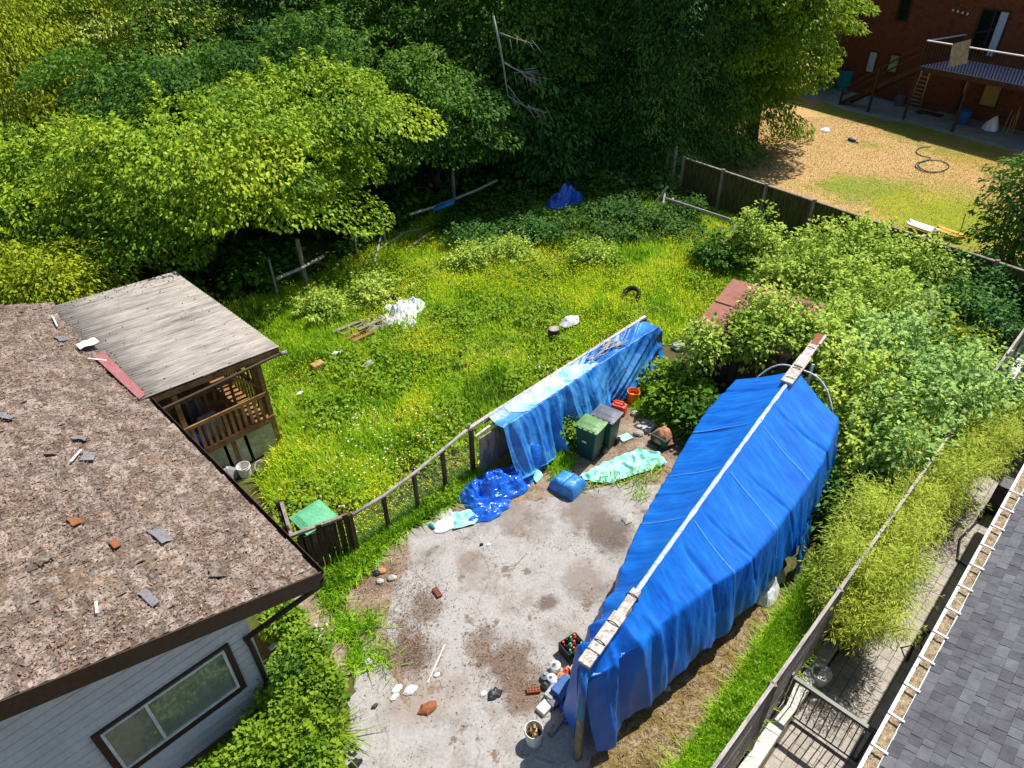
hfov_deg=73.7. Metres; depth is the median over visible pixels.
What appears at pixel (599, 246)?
bush
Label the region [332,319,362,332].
loose board
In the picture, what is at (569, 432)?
shrub
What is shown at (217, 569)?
torn shingle
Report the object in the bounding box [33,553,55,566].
torn shingle
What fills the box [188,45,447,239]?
maple tree
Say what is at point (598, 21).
wood tree
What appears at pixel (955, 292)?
shrub
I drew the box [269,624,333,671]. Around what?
garden plant
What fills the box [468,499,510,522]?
tarp flap
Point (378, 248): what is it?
fallen branch
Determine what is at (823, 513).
shrub
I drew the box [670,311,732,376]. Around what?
vine
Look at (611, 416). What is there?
wheelie bin
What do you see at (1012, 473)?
paved path
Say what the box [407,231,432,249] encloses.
fallen branch
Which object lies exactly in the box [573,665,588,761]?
prop post
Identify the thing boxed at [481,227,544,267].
bush
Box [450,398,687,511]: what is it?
rubble ground
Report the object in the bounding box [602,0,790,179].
cedar tree
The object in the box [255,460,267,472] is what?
white tub
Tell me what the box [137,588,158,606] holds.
torn shingle
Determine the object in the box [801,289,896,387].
shrub
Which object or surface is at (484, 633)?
driveway litter
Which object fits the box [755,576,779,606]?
plastic sack
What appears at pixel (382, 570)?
stone
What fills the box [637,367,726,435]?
shrub
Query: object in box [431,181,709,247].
nettle patch
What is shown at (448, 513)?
round lid
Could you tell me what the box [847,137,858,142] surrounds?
toy bat
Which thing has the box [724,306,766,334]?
vine
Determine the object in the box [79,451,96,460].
torn shingle
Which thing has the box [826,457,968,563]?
bamboo
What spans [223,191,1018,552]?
meadow grass
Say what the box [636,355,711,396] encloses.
shrub
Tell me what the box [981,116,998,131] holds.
white sack
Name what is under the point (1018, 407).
shrub
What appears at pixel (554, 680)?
jug
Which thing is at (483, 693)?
scrap
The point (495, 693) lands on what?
scrap
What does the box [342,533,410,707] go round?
dirt patch
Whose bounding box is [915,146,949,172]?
garden hose
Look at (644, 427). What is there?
paving slab
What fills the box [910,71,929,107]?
ladder
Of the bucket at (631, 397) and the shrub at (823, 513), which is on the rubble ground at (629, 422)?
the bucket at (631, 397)
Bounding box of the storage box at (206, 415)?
[196,411,225,440]
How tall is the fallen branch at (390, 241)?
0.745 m
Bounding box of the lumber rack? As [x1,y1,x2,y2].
[468,315,659,471]
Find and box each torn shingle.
[0,412,13,419]
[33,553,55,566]
[44,449,58,454]
[53,336,67,340]
[66,517,83,525]
[70,435,87,440]
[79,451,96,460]
[106,539,121,548]
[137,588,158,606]
[145,526,173,543]
[208,560,228,576]
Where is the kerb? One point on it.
(764, 745)
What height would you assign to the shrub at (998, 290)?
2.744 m
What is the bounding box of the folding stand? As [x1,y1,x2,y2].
[901,629,929,651]
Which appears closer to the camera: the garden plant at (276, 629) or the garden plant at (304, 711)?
the garden plant at (304, 711)
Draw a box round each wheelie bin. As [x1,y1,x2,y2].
[574,413,607,460]
[590,404,623,449]
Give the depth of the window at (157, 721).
10.43 m
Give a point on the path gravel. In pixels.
(883, 109)
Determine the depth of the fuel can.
18.22 m
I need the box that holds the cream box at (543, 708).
[536,699,550,716]
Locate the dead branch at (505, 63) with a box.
[492,16,550,122]
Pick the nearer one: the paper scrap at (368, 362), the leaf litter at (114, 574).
the leaf litter at (114, 574)
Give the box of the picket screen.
[275,499,359,568]
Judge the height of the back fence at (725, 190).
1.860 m
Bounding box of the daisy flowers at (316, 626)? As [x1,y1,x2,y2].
[310,623,327,642]
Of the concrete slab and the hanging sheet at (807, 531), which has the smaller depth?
the hanging sheet at (807, 531)
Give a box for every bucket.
[236,461,251,477]
[524,720,543,747]
[627,387,639,402]
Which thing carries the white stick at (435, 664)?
on the driveway
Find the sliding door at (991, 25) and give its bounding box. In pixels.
[969,7,1011,58]
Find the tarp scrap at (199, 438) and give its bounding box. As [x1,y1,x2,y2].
[190,431,207,445]
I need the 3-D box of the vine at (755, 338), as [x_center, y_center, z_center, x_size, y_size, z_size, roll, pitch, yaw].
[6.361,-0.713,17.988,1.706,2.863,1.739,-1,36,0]
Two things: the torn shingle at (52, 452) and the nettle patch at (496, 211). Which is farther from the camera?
the nettle patch at (496, 211)
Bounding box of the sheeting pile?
[384,296,425,324]
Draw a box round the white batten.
[807,364,814,384]
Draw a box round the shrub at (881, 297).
[813,262,959,342]
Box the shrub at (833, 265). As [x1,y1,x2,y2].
[757,244,887,305]
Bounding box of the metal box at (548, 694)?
[543,684,553,699]
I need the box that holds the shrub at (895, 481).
[841,462,937,538]
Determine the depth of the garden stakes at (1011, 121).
37.56 m
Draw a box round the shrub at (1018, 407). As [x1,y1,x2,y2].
[995,390,1023,460]
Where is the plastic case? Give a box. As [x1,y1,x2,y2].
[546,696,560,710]
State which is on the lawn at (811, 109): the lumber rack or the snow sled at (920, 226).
the snow sled at (920, 226)
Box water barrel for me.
[836,69,853,90]
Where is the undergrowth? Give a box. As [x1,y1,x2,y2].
[0,138,683,305]
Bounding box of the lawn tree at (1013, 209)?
[946,152,1023,268]
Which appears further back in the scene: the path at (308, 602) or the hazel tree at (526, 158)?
the hazel tree at (526, 158)
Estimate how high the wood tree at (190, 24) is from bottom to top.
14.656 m
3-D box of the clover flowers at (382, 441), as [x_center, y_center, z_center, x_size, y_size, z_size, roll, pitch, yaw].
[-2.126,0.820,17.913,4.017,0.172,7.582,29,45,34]
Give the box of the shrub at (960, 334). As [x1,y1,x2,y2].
[911,300,1009,368]
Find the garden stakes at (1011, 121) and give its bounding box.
[1002,107,1020,134]
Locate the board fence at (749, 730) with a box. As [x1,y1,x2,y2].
[711,325,1023,767]
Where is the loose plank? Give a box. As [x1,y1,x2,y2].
[547,712,565,736]
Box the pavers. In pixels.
[764,475,1020,767]
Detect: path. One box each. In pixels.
[291,593,353,674]
[762,368,1023,767]
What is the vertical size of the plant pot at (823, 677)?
0.347 m
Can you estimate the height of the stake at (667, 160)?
1.700 m
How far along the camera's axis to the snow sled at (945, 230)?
27.15 m
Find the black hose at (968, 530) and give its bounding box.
[956,474,1005,567]
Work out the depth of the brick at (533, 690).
12.03 m
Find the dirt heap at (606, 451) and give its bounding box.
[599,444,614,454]
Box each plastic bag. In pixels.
[560,315,578,327]
[820,127,829,131]
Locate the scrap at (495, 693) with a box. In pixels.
[488,686,502,699]
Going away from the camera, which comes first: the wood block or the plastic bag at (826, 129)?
the wood block
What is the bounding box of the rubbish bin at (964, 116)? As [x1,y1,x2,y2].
[957,108,973,124]
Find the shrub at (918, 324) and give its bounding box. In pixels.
[802,288,1023,424]
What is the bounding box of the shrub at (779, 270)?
[739,242,829,299]
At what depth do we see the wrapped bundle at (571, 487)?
15.88 m
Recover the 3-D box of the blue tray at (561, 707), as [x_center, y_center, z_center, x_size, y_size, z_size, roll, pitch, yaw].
[0.961,5.556,11.811,0.297,0.100,0.218,-8,37,-9]
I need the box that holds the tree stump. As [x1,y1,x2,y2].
[548,326,559,340]
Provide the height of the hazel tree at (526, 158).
6.759 m
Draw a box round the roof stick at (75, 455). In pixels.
[69,449,81,461]
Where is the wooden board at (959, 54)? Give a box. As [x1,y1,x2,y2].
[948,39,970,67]
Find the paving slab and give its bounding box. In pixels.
[636,418,657,432]
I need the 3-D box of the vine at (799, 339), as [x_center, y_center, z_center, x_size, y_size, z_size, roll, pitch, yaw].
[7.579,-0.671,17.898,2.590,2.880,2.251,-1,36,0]
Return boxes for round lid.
[434,506,451,518]
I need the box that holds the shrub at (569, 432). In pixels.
[560,413,581,449]
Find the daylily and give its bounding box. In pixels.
[314,683,392,767]
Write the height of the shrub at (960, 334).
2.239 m
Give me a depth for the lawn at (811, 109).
33.85 m
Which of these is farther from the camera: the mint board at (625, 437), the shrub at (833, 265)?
the shrub at (833, 265)
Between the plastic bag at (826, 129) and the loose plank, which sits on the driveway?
the loose plank
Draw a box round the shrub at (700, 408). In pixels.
[668,383,719,446]
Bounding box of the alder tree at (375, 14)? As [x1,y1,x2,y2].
[290,0,529,170]
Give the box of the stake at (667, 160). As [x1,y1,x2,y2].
[664,147,669,179]
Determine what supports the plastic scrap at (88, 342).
on the patio cover
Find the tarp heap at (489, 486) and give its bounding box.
[455,464,533,508]
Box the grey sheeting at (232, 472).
[223,465,238,478]
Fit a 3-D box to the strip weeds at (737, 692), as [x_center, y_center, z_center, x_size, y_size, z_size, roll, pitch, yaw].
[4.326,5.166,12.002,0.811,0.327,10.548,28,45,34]
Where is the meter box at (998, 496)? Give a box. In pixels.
[983,474,1014,516]
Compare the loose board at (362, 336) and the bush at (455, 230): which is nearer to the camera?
the loose board at (362, 336)
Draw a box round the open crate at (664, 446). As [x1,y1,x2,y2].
[650,427,673,450]
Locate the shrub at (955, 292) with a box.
[891,267,1003,340]
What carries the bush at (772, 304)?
on the ground at (314, 246)
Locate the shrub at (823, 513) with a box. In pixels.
[807,448,915,554]
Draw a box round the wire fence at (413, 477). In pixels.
[352,423,470,543]
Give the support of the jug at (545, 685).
on the driveway
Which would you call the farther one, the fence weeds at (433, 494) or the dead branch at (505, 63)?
the dead branch at (505, 63)
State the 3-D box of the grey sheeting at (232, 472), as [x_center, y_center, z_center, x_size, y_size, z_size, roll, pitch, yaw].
[-6.868,2.102,16.531,0.513,0.318,0.461,-1,36,0]
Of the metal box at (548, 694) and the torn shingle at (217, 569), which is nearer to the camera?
the torn shingle at (217, 569)
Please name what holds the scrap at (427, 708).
on the driveway
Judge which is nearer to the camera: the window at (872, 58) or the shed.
the shed
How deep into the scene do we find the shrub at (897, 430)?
14.88 m
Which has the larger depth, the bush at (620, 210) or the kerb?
the bush at (620, 210)
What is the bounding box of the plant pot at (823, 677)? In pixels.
[811,663,832,688]
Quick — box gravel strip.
[588,593,786,767]
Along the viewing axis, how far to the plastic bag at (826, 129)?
38.95 m
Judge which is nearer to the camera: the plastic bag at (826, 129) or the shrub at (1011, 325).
the shrub at (1011, 325)
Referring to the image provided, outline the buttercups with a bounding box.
[216,191,751,529]
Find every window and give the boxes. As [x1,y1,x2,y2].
[90,642,246,767]
[864,50,879,73]
[885,53,901,74]
[894,0,913,22]
[977,84,1003,108]
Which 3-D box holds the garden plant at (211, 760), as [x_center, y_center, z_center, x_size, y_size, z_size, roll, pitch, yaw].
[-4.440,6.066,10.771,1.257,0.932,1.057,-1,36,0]
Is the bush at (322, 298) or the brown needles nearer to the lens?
the brown needles
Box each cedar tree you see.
[554,0,772,194]
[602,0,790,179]
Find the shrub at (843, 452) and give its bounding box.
[817,394,938,528]
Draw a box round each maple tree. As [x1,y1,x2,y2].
[0,107,231,304]
[13,12,351,229]
[17,73,395,285]
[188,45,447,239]
[227,1,426,204]
[348,37,526,198]
[664,0,879,145]
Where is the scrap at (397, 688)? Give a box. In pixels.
[391,684,402,692]
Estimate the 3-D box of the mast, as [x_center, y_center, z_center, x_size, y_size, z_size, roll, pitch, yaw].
[4.073,1.468,12.791,0.259,0.754,9.936,24,43,30]
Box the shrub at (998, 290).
[928,246,1023,332]
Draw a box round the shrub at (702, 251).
[672,226,745,276]
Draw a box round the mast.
[578,333,826,669]
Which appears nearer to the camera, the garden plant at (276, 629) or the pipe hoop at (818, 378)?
the garden plant at (276, 629)
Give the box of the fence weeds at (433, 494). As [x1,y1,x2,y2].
[323,476,463,580]
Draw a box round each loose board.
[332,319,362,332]
[340,314,375,335]
[346,327,367,339]
[351,331,373,341]
[357,318,385,330]
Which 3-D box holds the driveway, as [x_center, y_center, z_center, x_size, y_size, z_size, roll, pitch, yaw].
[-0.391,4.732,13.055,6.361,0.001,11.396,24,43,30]
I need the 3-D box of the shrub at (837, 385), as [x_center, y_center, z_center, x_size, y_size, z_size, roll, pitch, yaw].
[8.508,0.444,16.222,3.649,3.575,3.946,-1,36,0]
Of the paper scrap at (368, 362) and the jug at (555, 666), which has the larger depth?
the paper scrap at (368, 362)
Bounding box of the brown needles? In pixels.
[342,430,673,744]
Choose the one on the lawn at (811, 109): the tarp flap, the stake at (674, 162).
the stake at (674, 162)
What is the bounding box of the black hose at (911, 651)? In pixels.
[905,630,931,661]
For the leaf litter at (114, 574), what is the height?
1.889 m
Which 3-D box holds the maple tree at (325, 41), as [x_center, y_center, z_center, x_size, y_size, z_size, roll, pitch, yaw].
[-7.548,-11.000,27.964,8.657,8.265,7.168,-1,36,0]
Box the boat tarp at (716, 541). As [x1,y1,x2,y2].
[563,373,838,751]
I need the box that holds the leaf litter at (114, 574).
[0,302,311,691]
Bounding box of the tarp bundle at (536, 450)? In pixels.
[531,438,550,469]
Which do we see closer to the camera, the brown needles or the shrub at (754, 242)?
the brown needles
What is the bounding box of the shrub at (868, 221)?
[823,209,903,281]
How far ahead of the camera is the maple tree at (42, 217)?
21.48 m
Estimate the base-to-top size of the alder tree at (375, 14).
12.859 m
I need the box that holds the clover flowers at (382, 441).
[293,356,556,531]
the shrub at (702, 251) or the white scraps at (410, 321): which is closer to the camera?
the white scraps at (410, 321)
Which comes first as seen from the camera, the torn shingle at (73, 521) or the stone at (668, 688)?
the torn shingle at (73, 521)
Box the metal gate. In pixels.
[778,672,876,762]
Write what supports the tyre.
on the ground at (314, 246)
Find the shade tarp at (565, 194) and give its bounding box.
[546,183,583,211]
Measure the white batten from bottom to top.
0.466 m
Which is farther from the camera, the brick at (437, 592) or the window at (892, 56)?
the window at (892, 56)
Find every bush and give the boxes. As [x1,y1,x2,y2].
[288,283,360,325]
[339,266,416,310]
[439,217,501,252]
[441,231,503,275]
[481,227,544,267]
[502,210,565,246]
[563,235,618,268]
[588,193,645,225]
[736,276,803,335]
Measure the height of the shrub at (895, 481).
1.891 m
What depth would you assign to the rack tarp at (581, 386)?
17.22 m
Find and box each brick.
[432,586,441,598]
[526,686,539,694]
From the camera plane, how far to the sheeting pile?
22.53 m
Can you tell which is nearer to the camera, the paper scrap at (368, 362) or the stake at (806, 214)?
the paper scrap at (368, 362)
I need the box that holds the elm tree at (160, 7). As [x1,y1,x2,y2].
[27,0,268,102]
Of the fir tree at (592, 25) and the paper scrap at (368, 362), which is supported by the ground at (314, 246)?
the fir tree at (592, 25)
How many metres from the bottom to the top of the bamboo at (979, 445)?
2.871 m
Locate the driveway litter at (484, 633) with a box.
[350,490,633,767]
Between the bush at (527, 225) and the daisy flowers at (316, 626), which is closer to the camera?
the daisy flowers at (316, 626)
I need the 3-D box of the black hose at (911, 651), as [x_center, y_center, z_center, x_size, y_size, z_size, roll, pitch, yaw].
[7.880,4.991,13.235,1.405,0.288,0.227,-25,42,-29]
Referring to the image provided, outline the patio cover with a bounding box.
[51,271,287,467]
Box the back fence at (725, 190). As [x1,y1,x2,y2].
[679,156,1023,323]
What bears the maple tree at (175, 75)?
on the ground at (314, 246)
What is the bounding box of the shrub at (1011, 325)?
[942,279,1023,371]
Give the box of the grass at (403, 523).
[314,463,488,608]
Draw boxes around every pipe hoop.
[757,364,790,377]
[803,370,833,413]
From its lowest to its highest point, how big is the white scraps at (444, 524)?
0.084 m
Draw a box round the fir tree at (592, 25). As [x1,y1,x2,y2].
[490,0,647,174]
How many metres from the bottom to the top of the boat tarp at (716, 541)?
2.733 m
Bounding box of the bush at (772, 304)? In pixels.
[736,276,803,335]
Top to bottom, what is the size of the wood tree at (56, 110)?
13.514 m
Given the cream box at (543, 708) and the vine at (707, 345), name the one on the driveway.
the cream box at (543, 708)
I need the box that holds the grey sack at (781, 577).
[776,568,785,584]
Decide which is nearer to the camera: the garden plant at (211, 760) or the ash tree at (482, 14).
the garden plant at (211, 760)
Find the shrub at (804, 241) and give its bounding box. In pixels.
[771,214,858,266]
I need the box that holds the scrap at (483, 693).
[480,690,486,696]
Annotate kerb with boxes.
[738,352,1023,767]
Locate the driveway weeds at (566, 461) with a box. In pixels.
[307,379,677,685]
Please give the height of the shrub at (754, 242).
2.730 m
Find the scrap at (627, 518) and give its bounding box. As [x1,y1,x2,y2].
[621,513,633,523]
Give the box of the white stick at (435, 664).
[427,644,444,682]
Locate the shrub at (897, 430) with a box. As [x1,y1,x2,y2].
[833,376,973,506]
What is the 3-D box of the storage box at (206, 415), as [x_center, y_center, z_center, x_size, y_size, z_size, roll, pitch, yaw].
[-7.214,0.986,16.335,0.398,0.500,0.497,29,46,35]
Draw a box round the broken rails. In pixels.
[653,184,740,243]
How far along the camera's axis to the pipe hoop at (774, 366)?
15.35 m
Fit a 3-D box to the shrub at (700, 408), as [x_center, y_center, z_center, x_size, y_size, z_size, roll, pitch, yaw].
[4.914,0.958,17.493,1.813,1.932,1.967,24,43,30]
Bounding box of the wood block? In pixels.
[310,359,325,373]
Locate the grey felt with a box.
[364,315,391,332]
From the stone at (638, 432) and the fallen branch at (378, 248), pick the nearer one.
the stone at (638, 432)
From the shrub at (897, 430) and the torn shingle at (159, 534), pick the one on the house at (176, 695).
the torn shingle at (159, 534)
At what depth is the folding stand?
12.90 m
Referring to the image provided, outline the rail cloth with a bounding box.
[433,198,455,211]
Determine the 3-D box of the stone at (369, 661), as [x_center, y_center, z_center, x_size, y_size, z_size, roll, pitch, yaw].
[-2.645,5.111,12.541,0.192,0.134,0.167,-1,36,0]
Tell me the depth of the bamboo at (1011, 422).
15.53 m
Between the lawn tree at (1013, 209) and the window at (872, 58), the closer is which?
the lawn tree at (1013, 209)
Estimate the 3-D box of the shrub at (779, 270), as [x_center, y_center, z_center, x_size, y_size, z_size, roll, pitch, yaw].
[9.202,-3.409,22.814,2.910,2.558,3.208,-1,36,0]
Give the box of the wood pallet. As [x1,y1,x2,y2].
[916,109,943,116]
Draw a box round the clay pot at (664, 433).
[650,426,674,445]
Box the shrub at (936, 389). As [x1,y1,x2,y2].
[865,338,1023,490]
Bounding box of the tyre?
[622,286,640,303]
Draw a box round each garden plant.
[185,733,254,767]
[220,700,305,767]
[238,674,352,767]
[254,649,316,703]
[255,599,311,643]
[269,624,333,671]
[272,725,360,767]
[288,652,349,708]
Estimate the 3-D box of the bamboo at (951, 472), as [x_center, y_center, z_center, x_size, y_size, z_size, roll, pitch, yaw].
[8.813,2.282,14.799,2.450,2.872,2.697,-1,36,0]
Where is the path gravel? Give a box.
[796,86,932,121]
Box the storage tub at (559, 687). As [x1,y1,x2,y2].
[550,674,569,702]
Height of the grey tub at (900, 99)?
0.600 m
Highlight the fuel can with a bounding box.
[611,399,626,415]
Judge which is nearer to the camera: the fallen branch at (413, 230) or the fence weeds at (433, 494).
the fence weeds at (433, 494)
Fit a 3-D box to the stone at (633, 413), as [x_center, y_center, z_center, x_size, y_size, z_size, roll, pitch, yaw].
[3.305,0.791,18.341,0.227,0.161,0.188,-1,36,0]
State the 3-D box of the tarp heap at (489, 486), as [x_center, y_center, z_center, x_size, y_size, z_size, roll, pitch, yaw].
[-0.391,2.238,16.028,2.076,0.523,1.048,-18,40,-22]
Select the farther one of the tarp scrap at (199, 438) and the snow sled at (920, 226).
the snow sled at (920, 226)
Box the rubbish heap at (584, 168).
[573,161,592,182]
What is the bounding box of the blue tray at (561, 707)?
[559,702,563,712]
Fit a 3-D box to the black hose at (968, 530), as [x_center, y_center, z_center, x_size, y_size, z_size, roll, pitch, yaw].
[10.845,3.068,15.812,0.490,0.288,3.505,24,43,30]
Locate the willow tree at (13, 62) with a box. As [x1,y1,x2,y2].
[0,0,152,182]
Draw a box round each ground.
[0,0,1022,767]
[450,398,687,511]
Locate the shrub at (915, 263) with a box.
[844,222,978,296]
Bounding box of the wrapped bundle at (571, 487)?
[548,470,586,501]
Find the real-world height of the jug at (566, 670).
0.140 m
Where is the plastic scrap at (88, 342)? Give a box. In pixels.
[76,337,98,349]
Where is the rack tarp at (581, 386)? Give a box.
[486,321,665,478]
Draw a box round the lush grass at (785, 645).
[643,535,856,767]
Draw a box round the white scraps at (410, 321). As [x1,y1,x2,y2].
[402,319,416,329]
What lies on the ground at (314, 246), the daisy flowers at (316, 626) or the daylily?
the daylily
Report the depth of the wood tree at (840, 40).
45.29 m
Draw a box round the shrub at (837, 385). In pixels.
[803,322,948,453]
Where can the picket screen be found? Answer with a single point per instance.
(349, 525)
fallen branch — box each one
[369,229,410,254]
[373,231,387,264]
[392,226,427,234]
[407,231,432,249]
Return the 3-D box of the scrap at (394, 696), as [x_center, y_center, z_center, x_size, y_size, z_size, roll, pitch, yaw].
[-2.067,5.494,11.999,0.110,0.026,0.171,17,40,23]
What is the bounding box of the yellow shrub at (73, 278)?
[0,226,144,304]
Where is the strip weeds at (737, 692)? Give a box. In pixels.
[698,576,826,740]
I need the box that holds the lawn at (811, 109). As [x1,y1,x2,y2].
[647,51,1023,289]
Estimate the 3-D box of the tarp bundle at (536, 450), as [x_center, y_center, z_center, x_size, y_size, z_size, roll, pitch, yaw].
[0.517,1.626,16.620,1.012,0.783,0.658,-28,44,-32]
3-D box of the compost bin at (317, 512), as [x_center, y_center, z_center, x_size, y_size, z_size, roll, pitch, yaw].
[-4.147,3.121,14.515,0.700,1.002,0.740,29,46,35]
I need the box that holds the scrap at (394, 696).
[390,693,398,700]
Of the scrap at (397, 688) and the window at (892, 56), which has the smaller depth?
the scrap at (397, 688)
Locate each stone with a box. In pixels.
[363,658,372,665]
[371,570,379,576]
[376,578,383,583]
[378,568,385,573]
[387,574,396,580]
[631,410,638,415]
[633,429,643,436]
[664,685,670,691]
[671,341,684,351]
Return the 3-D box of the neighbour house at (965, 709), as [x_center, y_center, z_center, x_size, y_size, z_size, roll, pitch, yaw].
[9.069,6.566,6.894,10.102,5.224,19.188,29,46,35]
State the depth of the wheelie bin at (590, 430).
16.55 m
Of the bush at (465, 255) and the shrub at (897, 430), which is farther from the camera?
the bush at (465, 255)
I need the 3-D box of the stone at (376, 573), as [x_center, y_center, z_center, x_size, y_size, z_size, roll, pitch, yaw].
[-2.820,3.929,14.170,0.190,0.129,0.138,-1,36,0]
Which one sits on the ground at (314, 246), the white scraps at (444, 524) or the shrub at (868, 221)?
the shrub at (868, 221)
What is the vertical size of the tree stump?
0.472 m
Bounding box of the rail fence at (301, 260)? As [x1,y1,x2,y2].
[268,171,497,297]
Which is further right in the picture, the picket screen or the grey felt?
the grey felt
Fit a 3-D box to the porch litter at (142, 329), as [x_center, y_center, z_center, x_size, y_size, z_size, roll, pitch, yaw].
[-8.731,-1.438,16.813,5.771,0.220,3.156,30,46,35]
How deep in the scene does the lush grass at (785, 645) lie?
12.25 m
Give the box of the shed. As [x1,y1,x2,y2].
[694,279,823,392]
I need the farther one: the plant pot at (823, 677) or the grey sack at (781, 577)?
the grey sack at (781, 577)
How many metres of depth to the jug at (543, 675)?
12.18 m
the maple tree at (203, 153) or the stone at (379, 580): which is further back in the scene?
the maple tree at (203, 153)
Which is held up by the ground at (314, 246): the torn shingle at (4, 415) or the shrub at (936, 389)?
the shrub at (936, 389)
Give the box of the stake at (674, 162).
[671,146,677,181]
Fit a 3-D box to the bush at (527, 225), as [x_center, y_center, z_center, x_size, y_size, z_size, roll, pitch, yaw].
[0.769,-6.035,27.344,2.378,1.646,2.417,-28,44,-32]
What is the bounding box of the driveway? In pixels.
[343,481,660,767]
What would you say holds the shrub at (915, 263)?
on the ground at (314, 246)
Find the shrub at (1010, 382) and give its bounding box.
[961,353,1023,441]
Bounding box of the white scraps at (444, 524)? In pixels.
[434,516,454,532]
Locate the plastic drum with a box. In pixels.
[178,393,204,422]
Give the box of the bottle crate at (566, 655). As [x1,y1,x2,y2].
[558,632,583,662]
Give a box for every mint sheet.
[451,509,477,528]
[533,469,542,481]
[580,448,666,482]
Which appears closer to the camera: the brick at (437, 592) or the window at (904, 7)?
the brick at (437, 592)
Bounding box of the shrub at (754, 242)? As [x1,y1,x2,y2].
[718,198,788,272]
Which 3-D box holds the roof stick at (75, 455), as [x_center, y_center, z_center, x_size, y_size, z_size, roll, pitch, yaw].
[-7.624,1.252,11.933,0.035,0.104,0.422,-6,36,-6]
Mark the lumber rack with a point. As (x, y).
(493, 446)
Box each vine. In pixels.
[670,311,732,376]
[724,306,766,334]
[727,305,787,376]
[764,302,855,370]
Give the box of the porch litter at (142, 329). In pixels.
[51,275,249,392]
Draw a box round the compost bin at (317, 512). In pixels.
[289,499,336,560]
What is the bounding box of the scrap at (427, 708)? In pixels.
[417,700,436,715]
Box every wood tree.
[0,0,134,146]
[103,0,296,58]
[141,0,376,81]
[191,20,368,177]
[261,0,437,65]
[379,0,556,61]
[536,2,653,81]
[777,0,860,90]
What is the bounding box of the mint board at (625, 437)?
[619,433,632,442]
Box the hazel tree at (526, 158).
[453,40,606,200]
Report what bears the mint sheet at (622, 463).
on the rubble ground at (629, 422)
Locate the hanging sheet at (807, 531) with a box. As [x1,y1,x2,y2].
[795,516,811,573]
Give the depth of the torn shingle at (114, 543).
10.20 m
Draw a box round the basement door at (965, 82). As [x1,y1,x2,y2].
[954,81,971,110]
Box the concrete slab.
[894,112,1023,152]
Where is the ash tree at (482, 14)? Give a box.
[391,0,603,188]
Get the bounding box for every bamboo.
[797,524,930,663]
[805,486,957,616]
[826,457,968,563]
[877,414,997,527]
[902,394,1023,509]
[946,377,1023,482]
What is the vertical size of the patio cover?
2.989 m
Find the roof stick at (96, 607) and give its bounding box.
[94,601,98,613]
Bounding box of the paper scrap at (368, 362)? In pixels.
[363,360,372,366]
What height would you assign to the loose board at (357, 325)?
0.095 m
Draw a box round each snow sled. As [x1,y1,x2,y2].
[906,219,940,232]
[934,225,966,238]
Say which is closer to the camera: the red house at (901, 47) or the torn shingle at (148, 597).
the torn shingle at (148, 597)
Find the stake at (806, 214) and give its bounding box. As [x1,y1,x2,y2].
[799,200,811,239]
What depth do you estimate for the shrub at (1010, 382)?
17.52 m
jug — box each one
[540,671,548,680]
[541,681,549,690]
[547,673,555,682]
[549,677,557,684]
[550,660,560,673]
[563,667,569,674]
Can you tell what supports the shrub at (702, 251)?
on the ground at (314, 246)
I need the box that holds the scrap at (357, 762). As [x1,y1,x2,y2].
[346,758,362,767]
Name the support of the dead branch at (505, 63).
hanging from the maple tree at (463, 118)
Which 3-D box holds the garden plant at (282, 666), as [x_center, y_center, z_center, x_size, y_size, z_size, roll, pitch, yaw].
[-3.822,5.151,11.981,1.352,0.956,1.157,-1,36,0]
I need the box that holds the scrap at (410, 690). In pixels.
[403,685,417,695]
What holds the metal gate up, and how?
attached to the board fence at (749, 730)
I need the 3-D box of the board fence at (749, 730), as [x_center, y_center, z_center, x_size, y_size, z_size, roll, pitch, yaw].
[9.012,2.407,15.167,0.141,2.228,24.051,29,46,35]
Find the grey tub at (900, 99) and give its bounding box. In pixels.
[894,94,906,105]
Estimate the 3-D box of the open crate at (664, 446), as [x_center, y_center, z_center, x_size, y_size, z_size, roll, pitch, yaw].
[3.800,1.392,17.289,0.470,0.300,0.370,29,46,35]
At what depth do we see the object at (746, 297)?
18.36 m
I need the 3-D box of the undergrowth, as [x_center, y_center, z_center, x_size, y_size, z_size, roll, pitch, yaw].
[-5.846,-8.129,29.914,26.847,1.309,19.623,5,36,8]
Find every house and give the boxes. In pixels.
[0,301,325,767]
[816,0,1023,131]
[857,464,1023,767]
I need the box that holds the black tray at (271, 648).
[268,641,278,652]
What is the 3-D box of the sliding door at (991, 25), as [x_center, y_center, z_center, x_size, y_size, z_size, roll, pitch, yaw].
[26.694,-19.646,38.237,0.840,2.391,1.440,-1,36,0]

